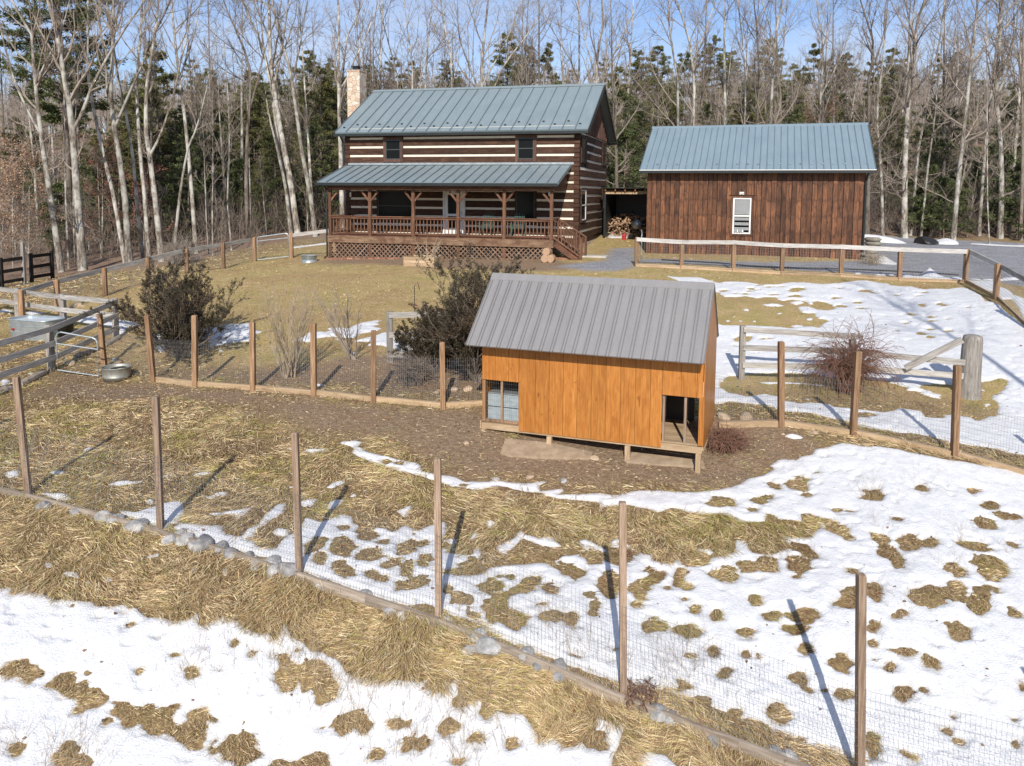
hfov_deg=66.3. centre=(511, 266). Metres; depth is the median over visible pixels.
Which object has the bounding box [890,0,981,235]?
bare tree
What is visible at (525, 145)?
window
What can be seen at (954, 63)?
bare tree
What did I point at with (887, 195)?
conifer
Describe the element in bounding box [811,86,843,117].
conifer
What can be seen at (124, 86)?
conifer
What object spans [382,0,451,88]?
bare tree
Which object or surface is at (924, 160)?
conifer
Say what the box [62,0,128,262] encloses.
bare tree
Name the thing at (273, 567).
rock
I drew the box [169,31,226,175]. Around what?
bare tree
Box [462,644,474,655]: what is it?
rock
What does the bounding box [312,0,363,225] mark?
bare tree
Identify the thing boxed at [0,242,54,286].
black board fence
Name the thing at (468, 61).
bare tree
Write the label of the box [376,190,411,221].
window
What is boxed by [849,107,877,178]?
conifer
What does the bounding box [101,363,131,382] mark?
galvanised tub
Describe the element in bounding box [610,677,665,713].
dead brush
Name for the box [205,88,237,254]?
bare tree
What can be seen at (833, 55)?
bare tree
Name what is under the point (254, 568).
rock
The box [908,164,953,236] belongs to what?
conifer
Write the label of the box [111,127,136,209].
conifer
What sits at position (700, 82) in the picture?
bare tree
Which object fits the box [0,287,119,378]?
rail fence
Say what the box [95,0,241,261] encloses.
bare tree
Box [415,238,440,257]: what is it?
bare shrub
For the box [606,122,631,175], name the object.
sapling
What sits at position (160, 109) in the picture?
conifer
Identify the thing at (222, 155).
bare tree
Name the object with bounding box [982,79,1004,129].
conifer
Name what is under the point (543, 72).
bare tree
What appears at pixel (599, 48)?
bare tree
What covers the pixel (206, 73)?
conifer
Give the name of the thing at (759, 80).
bare tree
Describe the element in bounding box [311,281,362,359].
bare shrub
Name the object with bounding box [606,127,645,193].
conifer
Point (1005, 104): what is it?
conifer
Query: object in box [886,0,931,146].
bare tree
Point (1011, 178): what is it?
conifer
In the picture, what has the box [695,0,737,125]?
bare tree
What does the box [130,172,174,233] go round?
conifer
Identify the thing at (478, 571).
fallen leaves
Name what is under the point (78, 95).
bare tree
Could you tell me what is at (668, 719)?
rock
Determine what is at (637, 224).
kettle barbecue
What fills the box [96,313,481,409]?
wire fence
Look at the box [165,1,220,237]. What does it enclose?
bare tree
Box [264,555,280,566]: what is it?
rock
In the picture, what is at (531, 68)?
bare tree
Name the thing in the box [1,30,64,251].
bare tree
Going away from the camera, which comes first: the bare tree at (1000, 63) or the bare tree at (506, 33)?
the bare tree at (1000, 63)
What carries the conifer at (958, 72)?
on the ground at (460, 422)
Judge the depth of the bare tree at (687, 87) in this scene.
70.67 m
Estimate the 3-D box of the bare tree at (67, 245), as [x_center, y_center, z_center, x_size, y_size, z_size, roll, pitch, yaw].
[-24.443,-5.840,42.107,2.614,12.934,2.395,6,8,43]
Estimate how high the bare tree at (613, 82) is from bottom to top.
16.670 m
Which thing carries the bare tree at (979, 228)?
on the ground at (460, 422)
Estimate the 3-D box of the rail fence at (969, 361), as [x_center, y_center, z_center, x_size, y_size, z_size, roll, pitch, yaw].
[8.560,2.430,19.442,5.630,1.755,0.600,2,6,14]
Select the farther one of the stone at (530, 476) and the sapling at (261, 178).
the sapling at (261, 178)
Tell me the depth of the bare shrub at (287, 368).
19.73 m
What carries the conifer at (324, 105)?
on the ground at (460, 422)
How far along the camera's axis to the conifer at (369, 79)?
97.50 m
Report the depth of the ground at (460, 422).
16.18 m
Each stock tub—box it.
[301,255,316,259]
[301,259,316,262]
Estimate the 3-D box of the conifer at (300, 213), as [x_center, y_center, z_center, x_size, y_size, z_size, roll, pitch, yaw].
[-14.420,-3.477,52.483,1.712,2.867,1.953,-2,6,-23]
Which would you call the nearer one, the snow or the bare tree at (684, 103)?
the snow
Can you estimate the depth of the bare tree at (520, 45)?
78.97 m
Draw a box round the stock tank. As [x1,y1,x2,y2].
[8,315,64,340]
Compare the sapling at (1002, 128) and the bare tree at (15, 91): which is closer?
the sapling at (1002, 128)
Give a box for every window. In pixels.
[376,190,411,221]
[383,137,402,161]
[515,135,536,161]
[515,191,535,223]
[580,188,586,222]
[581,136,586,163]
[602,142,606,165]
[602,189,604,210]
[730,196,753,235]
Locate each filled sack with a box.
[864,237,881,241]
[864,241,882,245]
[865,250,878,253]
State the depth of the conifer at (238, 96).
86.55 m
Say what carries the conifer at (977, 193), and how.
on the ground at (460, 422)
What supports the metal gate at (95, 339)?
on the ground at (460, 422)
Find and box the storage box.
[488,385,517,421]
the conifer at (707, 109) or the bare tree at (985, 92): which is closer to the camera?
the bare tree at (985, 92)
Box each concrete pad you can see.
[500,438,592,459]
[626,452,704,468]
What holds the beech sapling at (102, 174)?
on the ground at (460, 422)
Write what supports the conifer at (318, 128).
on the ground at (460, 422)
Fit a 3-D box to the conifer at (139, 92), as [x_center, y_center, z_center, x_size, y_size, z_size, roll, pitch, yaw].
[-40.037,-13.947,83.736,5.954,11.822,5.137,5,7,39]
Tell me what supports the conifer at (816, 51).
on the ground at (460, 422)
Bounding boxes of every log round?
[541,255,547,262]
[542,247,551,255]
[547,254,555,262]
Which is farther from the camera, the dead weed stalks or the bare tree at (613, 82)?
the bare tree at (613, 82)
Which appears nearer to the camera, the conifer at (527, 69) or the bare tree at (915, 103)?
the conifer at (527, 69)
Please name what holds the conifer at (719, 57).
on the ground at (460, 422)
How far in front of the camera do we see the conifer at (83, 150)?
69.04 m
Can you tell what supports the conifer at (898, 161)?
on the ground at (460, 422)
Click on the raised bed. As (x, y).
(409, 260)
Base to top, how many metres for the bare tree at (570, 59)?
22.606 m
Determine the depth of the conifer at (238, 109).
73.09 m
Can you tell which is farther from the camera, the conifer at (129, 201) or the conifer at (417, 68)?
the conifer at (417, 68)
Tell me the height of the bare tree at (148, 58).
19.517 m
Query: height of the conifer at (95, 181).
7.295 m
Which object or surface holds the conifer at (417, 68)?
on the ground at (460, 422)
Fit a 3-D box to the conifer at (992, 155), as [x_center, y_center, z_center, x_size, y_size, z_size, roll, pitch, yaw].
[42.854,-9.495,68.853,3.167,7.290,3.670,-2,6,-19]
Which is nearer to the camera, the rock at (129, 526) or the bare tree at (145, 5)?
the rock at (129, 526)
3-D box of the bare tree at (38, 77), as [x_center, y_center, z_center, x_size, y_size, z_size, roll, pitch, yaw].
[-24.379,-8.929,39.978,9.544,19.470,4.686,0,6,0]
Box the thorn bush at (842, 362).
[785,309,911,404]
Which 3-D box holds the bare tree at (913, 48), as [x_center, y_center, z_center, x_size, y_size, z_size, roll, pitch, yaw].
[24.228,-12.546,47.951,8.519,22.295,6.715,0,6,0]
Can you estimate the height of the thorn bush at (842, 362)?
2.296 m
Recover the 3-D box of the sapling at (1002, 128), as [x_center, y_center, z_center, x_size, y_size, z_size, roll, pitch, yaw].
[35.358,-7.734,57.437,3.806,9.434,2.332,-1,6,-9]
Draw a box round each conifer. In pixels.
[0,116,45,213]
[14,131,64,233]
[37,182,87,248]
[50,99,95,192]
[61,152,115,231]
[79,129,117,233]
[81,145,134,242]
[103,92,156,213]
[104,123,127,191]
[105,111,167,234]
[106,185,143,240]
[109,41,202,211]
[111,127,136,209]
[115,80,132,103]
[119,81,148,146]
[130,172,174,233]
[135,71,174,168]
[146,112,184,216]
[148,82,180,124]
[149,124,210,229]
[150,183,192,242]
[152,114,178,204]
[160,104,204,179]
[161,125,218,238]
[170,59,206,121]
[179,144,226,225]
[184,73,208,139]
[186,68,237,182]
[199,94,235,170]
[199,131,239,227]
[201,139,230,209]
[208,167,236,223]
[212,112,251,213]
[213,157,261,234]
[221,80,233,135]
[223,106,244,179]
[225,98,279,209]
[226,84,248,120]
[229,82,294,211]
[231,104,270,201]
[232,70,264,186]
[233,74,294,173]
[248,113,304,231]
[251,133,297,216]
[251,134,303,231]
[265,68,298,156]
[278,65,347,221]
[281,50,319,130]
[286,193,308,227]
[287,81,314,158]
[290,82,337,163]
[290,98,313,168]
[292,125,345,228]
[293,105,333,204]
[294,50,321,103]
[297,68,346,199]
[301,92,347,213]
[324,58,344,97]
[325,62,336,87]
[366,65,382,96]
[378,57,405,88]
[401,60,424,88]
[433,60,459,87]
[450,71,465,86]
[484,32,532,86]
[510,45,541,85]
[527,42,568,84]
[594,58,620,106]
[606,66,644,162]
[606,90,647,187]
[606,100,649,187]
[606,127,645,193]
[612,49,663,147]
[624,45,681,125]
[641,91,680,155]
[644,80,669,133]
[644,85,685,148]
[667,51,705,125]
[684,34,733,124]
[685,54,715,125]
[697,103,714,125]
[711,52,740,103]
[726,50,744,113]
[727,86,756,124]
[731,66,766,124]
[733,84,764,124]
[738,37,794,123]
[739,80,769,124]
[763,98,779,120]
[772,93,797,123]
[777,63,812,123]
[788,107,802,123]
[794,42,838,123]
[805,99,831,123]
[808,83,842,122]
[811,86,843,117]
[828,55,856,122]
[830,52,861,122]
[836,93,853,122]
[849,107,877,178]
[854,72,892,157]
[855,59,882,114]
[870,111,922,209]
[871,47,914,123]
[871,65,914,173]
[871,109,911,193]
[871,173,900,215]
[880,70,918,148]
[881,58,919,130]
[886,155,920,212]
[893,96,954,204]
[899,186,935,234]
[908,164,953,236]
[911,114,957,184]
[912,163,923,194]
[917,53,953,116]
[918,105,973,197]
[924,177,961,237]
[932,114,982,181]
[933,169,975,234]
[939,52,975,124]
[949,146,986,204]
[960,80,993,142]
[962,78,983,127]
[963,176,990,224]
[967,142,1009,214]
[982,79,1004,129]
[982,153,1023,230]
[984,83,1020,190]
[986,118,1016,177]
[986,160,1023,238]
[988,96,1020,188]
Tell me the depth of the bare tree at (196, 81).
92.80 m
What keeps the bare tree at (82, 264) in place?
on the ground at (460, 422)
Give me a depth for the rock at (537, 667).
10.33 m
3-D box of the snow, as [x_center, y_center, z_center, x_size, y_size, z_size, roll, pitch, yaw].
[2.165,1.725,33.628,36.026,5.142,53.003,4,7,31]
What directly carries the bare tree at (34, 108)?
on the ground at (460, 422)
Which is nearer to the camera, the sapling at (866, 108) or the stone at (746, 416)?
the stone at (746, 416)
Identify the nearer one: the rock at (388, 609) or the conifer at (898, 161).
the rock at (388, 609)
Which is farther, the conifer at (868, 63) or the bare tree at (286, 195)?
the conifer at (868, 63)
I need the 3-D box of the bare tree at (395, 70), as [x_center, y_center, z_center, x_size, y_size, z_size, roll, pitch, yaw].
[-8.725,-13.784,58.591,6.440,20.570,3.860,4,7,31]
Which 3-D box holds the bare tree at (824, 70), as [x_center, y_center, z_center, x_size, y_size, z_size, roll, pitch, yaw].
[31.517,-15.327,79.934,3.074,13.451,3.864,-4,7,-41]
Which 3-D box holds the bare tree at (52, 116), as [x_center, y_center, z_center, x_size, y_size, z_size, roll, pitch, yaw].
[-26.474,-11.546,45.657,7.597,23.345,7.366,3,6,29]
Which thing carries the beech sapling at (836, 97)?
on the ground at (460, 422)
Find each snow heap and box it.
[864,234,904,242]
[937,238,958,244]
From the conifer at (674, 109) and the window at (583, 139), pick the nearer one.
the window at (583, 139)
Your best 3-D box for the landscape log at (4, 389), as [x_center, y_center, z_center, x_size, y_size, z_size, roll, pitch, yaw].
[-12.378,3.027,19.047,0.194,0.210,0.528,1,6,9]
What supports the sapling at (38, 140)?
on the ground at (460, 422)
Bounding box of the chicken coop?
[465,273,718,473]
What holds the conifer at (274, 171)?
on the ground at (460, 422)
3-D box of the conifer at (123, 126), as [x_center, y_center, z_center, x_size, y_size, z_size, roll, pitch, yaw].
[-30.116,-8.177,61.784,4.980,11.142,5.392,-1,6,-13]
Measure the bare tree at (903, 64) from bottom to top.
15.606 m
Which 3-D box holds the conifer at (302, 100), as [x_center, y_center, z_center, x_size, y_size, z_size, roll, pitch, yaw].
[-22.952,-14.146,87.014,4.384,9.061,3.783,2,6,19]
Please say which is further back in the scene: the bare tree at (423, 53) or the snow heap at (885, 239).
the bare tree at (423, 53)
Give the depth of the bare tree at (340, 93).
50.91 m
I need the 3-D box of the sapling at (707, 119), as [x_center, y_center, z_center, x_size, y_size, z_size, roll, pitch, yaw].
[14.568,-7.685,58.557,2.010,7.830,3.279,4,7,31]
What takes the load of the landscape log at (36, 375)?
on the ground at (460, 422)
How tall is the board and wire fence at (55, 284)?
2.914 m
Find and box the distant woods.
[0,57,1023,170]
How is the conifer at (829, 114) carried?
on the ground at (460, 422)
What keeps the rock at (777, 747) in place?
on the ground at (460, 422)
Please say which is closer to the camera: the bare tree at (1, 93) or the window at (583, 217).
the window at (583, 217)
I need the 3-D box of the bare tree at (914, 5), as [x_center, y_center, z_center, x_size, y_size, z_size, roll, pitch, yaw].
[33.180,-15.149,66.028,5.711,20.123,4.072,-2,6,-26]
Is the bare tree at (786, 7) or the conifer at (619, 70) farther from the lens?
the bare tree at (786, 7)
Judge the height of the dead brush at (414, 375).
1.217 m
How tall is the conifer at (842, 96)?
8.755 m
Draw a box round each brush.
[0,165,1023,264]
[153,227,213,264]
[379,341,452,386]
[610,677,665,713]
[699,419,756,455]
[857,250,889,264]
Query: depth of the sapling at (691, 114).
62.39 m
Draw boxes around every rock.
[35,501,50,510]
[69,508,79,514]
[94,510,112,522]
[106,513,124,523]
[123,518,148,533]
[161,534,175,545]
[163,520,169,528]
[175,528,186,533]
[175,532,192,546]
[188,540,194,552]
[191,534,212,552]
[214,540,228,554]
[223,547,237,560]
[245,551,254,556]
[250,563,259,570]
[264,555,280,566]
[266,564,278,578]
[277,562,297,578]
[313,577,327,589]
[360,589,372,594]
[382,607,394,615]
[397,611,406,620]
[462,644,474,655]
[468,627,486,642]
[475,635,500,655]
[519,646,534,660]
[533,662,541,671]
[552,658,568,669]
[552,672,563,682]
[649,703,667,722]
[664,709,679,724]
[707,735,722,748]
[765,744,786,755]
[783,748,798,759]
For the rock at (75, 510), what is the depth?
12.83 m
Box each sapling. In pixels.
[0,129,59,267]
[0,132,33,246]
[0,136,68,265]
[0,182,9,254]
[7,157,40,260]
[14,157,36,230]
[17,111,62,228]
[27,173,55,253]
[41,149,64,220]
[55,129,135,255]
[74,185,93,252]
[80,141,119,257]
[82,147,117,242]
[82,150,162,250]
[121,161,178,247]
[127,137,168,248]
[195,169,220,237]
[199,147,232,233]
[211,176,237,242]
[253,151,281,234]
[256,128,275,223]
[283,100,330,231]
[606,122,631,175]
[676,102,704,125]
[695,112,719,125]
[802,90,844,123]
[852,76,886,184]
[870,173,878,210]
[873,118,902,224]
[918,109,954,202]
[938,146,958,198]
[946,101,986,203]
[958,123,989,168]
[961,143,992,236]
[977,125,1009,199]
[985,96,1015,190]
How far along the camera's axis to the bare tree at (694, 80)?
49.98 m
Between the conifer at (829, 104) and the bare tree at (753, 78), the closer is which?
the conifer at (829, 104)
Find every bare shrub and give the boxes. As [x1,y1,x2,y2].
[257,274,322,377]
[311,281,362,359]
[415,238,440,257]
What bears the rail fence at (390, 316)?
on the ground at (460, 422)
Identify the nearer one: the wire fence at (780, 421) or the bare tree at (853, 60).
the wire fence at (780, 421)
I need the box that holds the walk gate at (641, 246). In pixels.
[640,229,642,263]
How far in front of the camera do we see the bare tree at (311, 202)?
48.22 m
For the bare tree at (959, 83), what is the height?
15.572 m
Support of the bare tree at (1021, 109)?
on the ground at (460, 422)
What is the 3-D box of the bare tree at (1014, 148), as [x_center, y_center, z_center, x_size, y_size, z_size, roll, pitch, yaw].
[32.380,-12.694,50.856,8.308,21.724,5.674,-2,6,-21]
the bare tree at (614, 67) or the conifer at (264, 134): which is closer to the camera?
the conifer at (264, 134)
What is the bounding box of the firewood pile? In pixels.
[608,211,646,237]
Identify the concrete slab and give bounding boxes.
[582,255,607,257]
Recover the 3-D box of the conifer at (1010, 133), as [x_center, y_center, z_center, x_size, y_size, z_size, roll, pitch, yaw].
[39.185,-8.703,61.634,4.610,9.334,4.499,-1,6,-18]
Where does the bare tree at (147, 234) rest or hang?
on the ground at (460, 422)
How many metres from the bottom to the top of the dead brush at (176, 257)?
2.237 m
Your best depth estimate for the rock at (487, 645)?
10.48 m
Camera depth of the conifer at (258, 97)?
64.42 m
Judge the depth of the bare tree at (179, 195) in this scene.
40.07 m
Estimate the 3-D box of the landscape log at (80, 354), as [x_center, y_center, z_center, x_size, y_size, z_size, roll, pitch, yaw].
[-12.275,2.477,22.584,0.136,0.208,0.812,3,6,22]
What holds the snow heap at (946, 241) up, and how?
on the ground at (460, 422)
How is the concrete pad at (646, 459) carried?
on the ground at (460, 422)
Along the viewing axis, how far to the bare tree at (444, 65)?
60.61 m
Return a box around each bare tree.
[0,0,89,272]
[0,0,131,257]
[0,3,16,172]
[0,27,62,239]
[0,107,21,241]
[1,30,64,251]
[3,49,29,139]
[13,3,50,177]
[28,40,79,268]
[30,29,63,210]
[32,0,185,270]
[59,2,98,197]
[59,59,92,265]
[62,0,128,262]
[73,0,212,262]
[88,59,114,144]
[91,0,144,258]
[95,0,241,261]
[104,71,131,133]
[117,0,176,242]
[121,0,167,157]
[131,24,170,117]
[135,0,171,257]
[139,0,222,253]
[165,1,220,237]
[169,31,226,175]
[171,26,224,262]
[180,0,233,166]
[183,26,245,235]
[187,46,204,128]
[189,51,225,123]
[192,0,293,237]
[192,70,217,154]
[194,123,219,253]
[197,0,273,225]
[203,0,261,250]
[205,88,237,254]
[220,0,292,227]
[220,19,259,236]
[225,70,243,141]
[226,41,240,140]
[228,0,355,236]
[233,0,324,232]
[250,0,322,200]
[261,55,305,186]
[261,66,292,232]
[267,25,316,162]
[278,9,310,152]
[303,3,332,142]
[308,33,342,161]
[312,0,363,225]
[321,0,391,94]
[323,0,380,227]
[340,0,379,118]
[354,12,375,67]
[357,0,411,93]
[359,5,393,92]
[365,0,434,88]
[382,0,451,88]
[397,32,419,88]
[399,0,460,88]
[408,21,427,88]
[409,44,437,87]
[416,0,497,87]
[418,0,561,86]
[424,45,441,87]
[430,2,471,87]
[440,23,468,87]
[458,15,477,86]
[472,23,494,85]
[493,12,521,84]
[497,1,518,84]
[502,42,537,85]
[503,0,560,84]
[507,0,543,85]
[507,0,600,83]
[509,9,552,84]
[509,31,533,84]
[518,0,563,84]
[530,57,552,84]
[549,0,583,83]
[554,0,665,82]
[561,0,648,192]
[568,46,585,83]
[583,33,607,82]
[585,1,626,97]
[601,23,627,162]
[608,0,665,166]
[623,49,673,151]
[625,0,723,144]
[649,0,762,125]
[669,0,711,125]
[676,82,698,125]
[682,81,700,125]
[683,32,709,119]
[686,0,727,125]
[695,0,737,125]
[697,20,751,121]
[719,0,801,124]
[726,0,769,124]
[729,0,811,123]
[733,0,821,122]
[733,54,767,123]
[737,0,816,123]
[742,18,794,123]
[769,1,798,96]
[781,0,870,122]
[788,0,862,122]
[791,52,810,110]
[810,53,838,104]
[815,0,865,122]
[828,0,934,233]
[835,0,918,235]
[835,39,870,122]
[836,38,866,115]
[873,0,954,237]
[876,0,931,177]
[880,0,968,235]
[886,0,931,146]
[888,42,909,142]
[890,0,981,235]
[906,0,1023,240]
[906,0,1023,242]
[912,73,922,130]
[916,0,983,204]
[917,28,940,107]
[928,20,987,182]
[936,7,1009,172]
[937,1,981,127]
[942,0,1022,235]
[942,6,972,135]
[945,0,1022,231]
[951,0,1023,238]
[951,22,983,110]
[965,0,1023,240]
[978,1,1018,155]
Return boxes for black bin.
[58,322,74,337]
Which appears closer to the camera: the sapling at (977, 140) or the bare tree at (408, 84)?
the sapling at (977, 140)
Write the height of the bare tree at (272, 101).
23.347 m
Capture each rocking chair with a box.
[477,213,495,236]
[509,213,525,235]
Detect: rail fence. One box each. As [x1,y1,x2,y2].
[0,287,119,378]
[386,311,438,362]
[738,325,982,400]
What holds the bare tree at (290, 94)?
on the ground at (460, 422)
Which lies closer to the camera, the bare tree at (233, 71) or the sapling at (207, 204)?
the sapling at (207, 204)
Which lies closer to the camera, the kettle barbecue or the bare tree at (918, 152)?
the kettle barbecue
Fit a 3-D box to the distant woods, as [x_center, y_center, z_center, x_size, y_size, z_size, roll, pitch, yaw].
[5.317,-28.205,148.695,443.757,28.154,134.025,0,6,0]
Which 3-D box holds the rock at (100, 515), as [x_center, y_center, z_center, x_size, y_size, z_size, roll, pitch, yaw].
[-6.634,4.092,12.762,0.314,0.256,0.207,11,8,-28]
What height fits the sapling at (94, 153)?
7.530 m
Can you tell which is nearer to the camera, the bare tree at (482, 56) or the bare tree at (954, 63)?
the bare tree at (482, 56)
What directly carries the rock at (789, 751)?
on the ground at (460, 422)
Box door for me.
[445,192,462,233]
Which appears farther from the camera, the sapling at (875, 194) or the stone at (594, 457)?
the sapling at (875, 194)
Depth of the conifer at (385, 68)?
108.25 m
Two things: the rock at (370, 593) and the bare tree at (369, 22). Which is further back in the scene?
the bare tree at (369, 22)
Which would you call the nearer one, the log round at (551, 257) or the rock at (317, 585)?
the rock at (317, 585)
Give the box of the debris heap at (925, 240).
[913,236,938,244]
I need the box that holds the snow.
[0,233,1023,765]
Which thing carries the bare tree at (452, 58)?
on the ground at (460, 422)
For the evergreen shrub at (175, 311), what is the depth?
21.54 m
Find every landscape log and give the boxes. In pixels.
[0,385,12,395]
[21,369,46,386]
[73,347,98,358]
[105,335,119,346]
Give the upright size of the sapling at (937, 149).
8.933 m
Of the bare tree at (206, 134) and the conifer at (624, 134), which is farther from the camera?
the bare tree at (206, 134)
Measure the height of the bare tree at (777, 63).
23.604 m
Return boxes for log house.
[315,66,616,259]
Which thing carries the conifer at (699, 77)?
on the ground at (460, 422)
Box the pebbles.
[54,353,812,490]
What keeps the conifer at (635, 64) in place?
on the ground at (460, 422)
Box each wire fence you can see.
[0,377,1023,765]
[17,229,328,315]
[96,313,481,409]
[634,237,1023,324]
[715,341,1023,474]
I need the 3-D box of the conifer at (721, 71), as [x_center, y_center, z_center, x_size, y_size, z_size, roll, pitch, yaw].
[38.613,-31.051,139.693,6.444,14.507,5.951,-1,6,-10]
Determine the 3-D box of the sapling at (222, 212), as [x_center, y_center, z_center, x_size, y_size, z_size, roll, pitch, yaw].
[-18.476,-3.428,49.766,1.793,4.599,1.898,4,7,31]
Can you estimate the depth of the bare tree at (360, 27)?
84.42 m
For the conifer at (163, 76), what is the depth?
60.74 m
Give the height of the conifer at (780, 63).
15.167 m
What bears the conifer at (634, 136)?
on the ground at (460, 422)
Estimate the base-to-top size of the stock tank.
0.630 m
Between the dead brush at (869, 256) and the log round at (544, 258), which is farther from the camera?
the log round at (544, 258)
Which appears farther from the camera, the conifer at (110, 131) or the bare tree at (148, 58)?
the bare tree at (148, 58)
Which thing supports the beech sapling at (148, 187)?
on the ground at (460, 422)
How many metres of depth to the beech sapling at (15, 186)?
38.03 m
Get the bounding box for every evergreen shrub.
[79,243,249,363]
[387,303,463,373]
[413,241,534,382]
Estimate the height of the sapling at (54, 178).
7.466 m
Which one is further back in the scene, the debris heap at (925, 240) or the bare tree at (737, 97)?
the bare tree at (737, 97)
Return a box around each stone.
[65,360,74,365]
[69,302,81,307]
[448,387,457,391]
[463,385,472,391]
[525,475,533,479]
[590,455,598,460]
[717,412,730,420]
[739,412,752,419]
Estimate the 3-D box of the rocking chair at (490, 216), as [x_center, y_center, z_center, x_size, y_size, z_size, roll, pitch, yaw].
[-1.168,-1.950,36.761,0.760,1.101,0.954,1,6,11]
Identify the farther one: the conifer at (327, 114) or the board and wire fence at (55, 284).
the conifer at (327, 114)
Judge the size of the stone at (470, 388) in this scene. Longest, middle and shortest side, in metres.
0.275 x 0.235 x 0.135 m
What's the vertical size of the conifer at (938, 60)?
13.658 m
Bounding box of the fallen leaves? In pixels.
[0,277,1021,765]
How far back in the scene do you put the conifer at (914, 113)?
95.29 m
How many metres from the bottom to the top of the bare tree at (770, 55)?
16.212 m
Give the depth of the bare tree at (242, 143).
61.07 m
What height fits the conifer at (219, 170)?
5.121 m
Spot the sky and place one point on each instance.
(679, 35)
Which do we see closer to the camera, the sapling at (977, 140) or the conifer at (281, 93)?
the sapling at (977, 140)
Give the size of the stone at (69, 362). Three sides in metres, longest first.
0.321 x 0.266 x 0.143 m
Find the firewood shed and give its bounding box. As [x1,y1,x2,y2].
[601,188,646,237]
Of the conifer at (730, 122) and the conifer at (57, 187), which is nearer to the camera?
the conifer at (57, 187)
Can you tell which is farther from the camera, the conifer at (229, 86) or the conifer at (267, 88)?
the conifer at (229, 86)
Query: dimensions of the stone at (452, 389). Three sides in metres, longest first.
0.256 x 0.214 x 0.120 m
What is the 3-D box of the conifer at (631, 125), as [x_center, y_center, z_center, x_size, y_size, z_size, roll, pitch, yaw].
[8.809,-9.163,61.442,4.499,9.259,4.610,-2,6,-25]
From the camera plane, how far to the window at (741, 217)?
36.18 m
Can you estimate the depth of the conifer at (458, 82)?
125.79 m
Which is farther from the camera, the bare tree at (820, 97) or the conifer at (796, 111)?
the conifer at (796, 111)
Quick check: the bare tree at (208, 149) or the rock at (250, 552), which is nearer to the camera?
the rock at (250, 552)
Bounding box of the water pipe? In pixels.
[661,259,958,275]
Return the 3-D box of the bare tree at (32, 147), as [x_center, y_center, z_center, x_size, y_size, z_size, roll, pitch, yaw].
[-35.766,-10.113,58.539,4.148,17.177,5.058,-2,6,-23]
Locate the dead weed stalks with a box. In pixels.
[0,355,1021,765]
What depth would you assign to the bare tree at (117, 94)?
91.31 m
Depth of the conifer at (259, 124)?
63.24 m
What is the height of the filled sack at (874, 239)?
0.200 m
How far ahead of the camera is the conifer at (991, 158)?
56.24 m
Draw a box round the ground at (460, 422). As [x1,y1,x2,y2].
[0,128,1023,765]
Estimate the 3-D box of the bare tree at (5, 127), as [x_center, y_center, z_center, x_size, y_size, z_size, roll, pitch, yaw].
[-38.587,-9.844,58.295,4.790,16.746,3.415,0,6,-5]
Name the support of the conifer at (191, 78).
on the ground at (460, 422)
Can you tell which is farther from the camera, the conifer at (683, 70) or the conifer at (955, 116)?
the conifer at (683, 70)
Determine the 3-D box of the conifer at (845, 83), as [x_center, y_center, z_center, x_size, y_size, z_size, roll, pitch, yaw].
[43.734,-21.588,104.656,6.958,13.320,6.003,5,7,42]
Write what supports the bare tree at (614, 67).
on the ground at (460, 422)
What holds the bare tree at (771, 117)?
on the ground at (460, 422)
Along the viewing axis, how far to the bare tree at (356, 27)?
58.34 m
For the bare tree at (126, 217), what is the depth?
41.37 m
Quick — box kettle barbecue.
[632,217,641,239]
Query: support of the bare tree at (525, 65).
on the ground at (460, 422)
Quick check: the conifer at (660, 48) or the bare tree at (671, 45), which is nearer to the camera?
the bare tree at (671, 45)
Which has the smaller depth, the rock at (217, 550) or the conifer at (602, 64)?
the rock at (217, 550)
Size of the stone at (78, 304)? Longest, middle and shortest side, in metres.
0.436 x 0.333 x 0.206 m
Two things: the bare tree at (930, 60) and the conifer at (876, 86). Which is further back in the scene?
the bare tree at (930, 60)
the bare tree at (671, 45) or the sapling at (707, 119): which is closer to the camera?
the bare tree at (671, 45)
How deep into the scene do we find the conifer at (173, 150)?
57.37 m
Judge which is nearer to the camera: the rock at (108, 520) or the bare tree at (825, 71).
the rock at (108, 520)
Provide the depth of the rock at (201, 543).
12.04 m
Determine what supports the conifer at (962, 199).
on the ground at (460, 422)
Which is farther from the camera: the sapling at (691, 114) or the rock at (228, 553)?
the sapling at (691, 114)
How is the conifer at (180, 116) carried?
on the ground at (460, 422)
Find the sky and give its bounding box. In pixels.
[0,0,1022,131]
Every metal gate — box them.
[55,331,98,376]
[257,233,288,259]
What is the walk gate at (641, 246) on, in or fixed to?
on the ground at (460, 422)
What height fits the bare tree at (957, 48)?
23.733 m
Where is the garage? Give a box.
[639,122,876,259]
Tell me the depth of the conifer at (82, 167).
59.05 m
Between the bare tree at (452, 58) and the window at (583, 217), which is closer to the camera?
the window at (583, 217)
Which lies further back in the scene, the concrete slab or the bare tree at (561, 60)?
the bare tree at (561, 60)
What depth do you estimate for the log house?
38.09 m
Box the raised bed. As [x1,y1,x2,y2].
[403,255,442,266]
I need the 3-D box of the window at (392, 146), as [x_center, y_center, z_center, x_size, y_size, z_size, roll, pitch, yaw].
[-5.951,-5.848,39.203,1.060,1.232,0.065,2,6,15]
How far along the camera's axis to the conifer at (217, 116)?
69.49 m

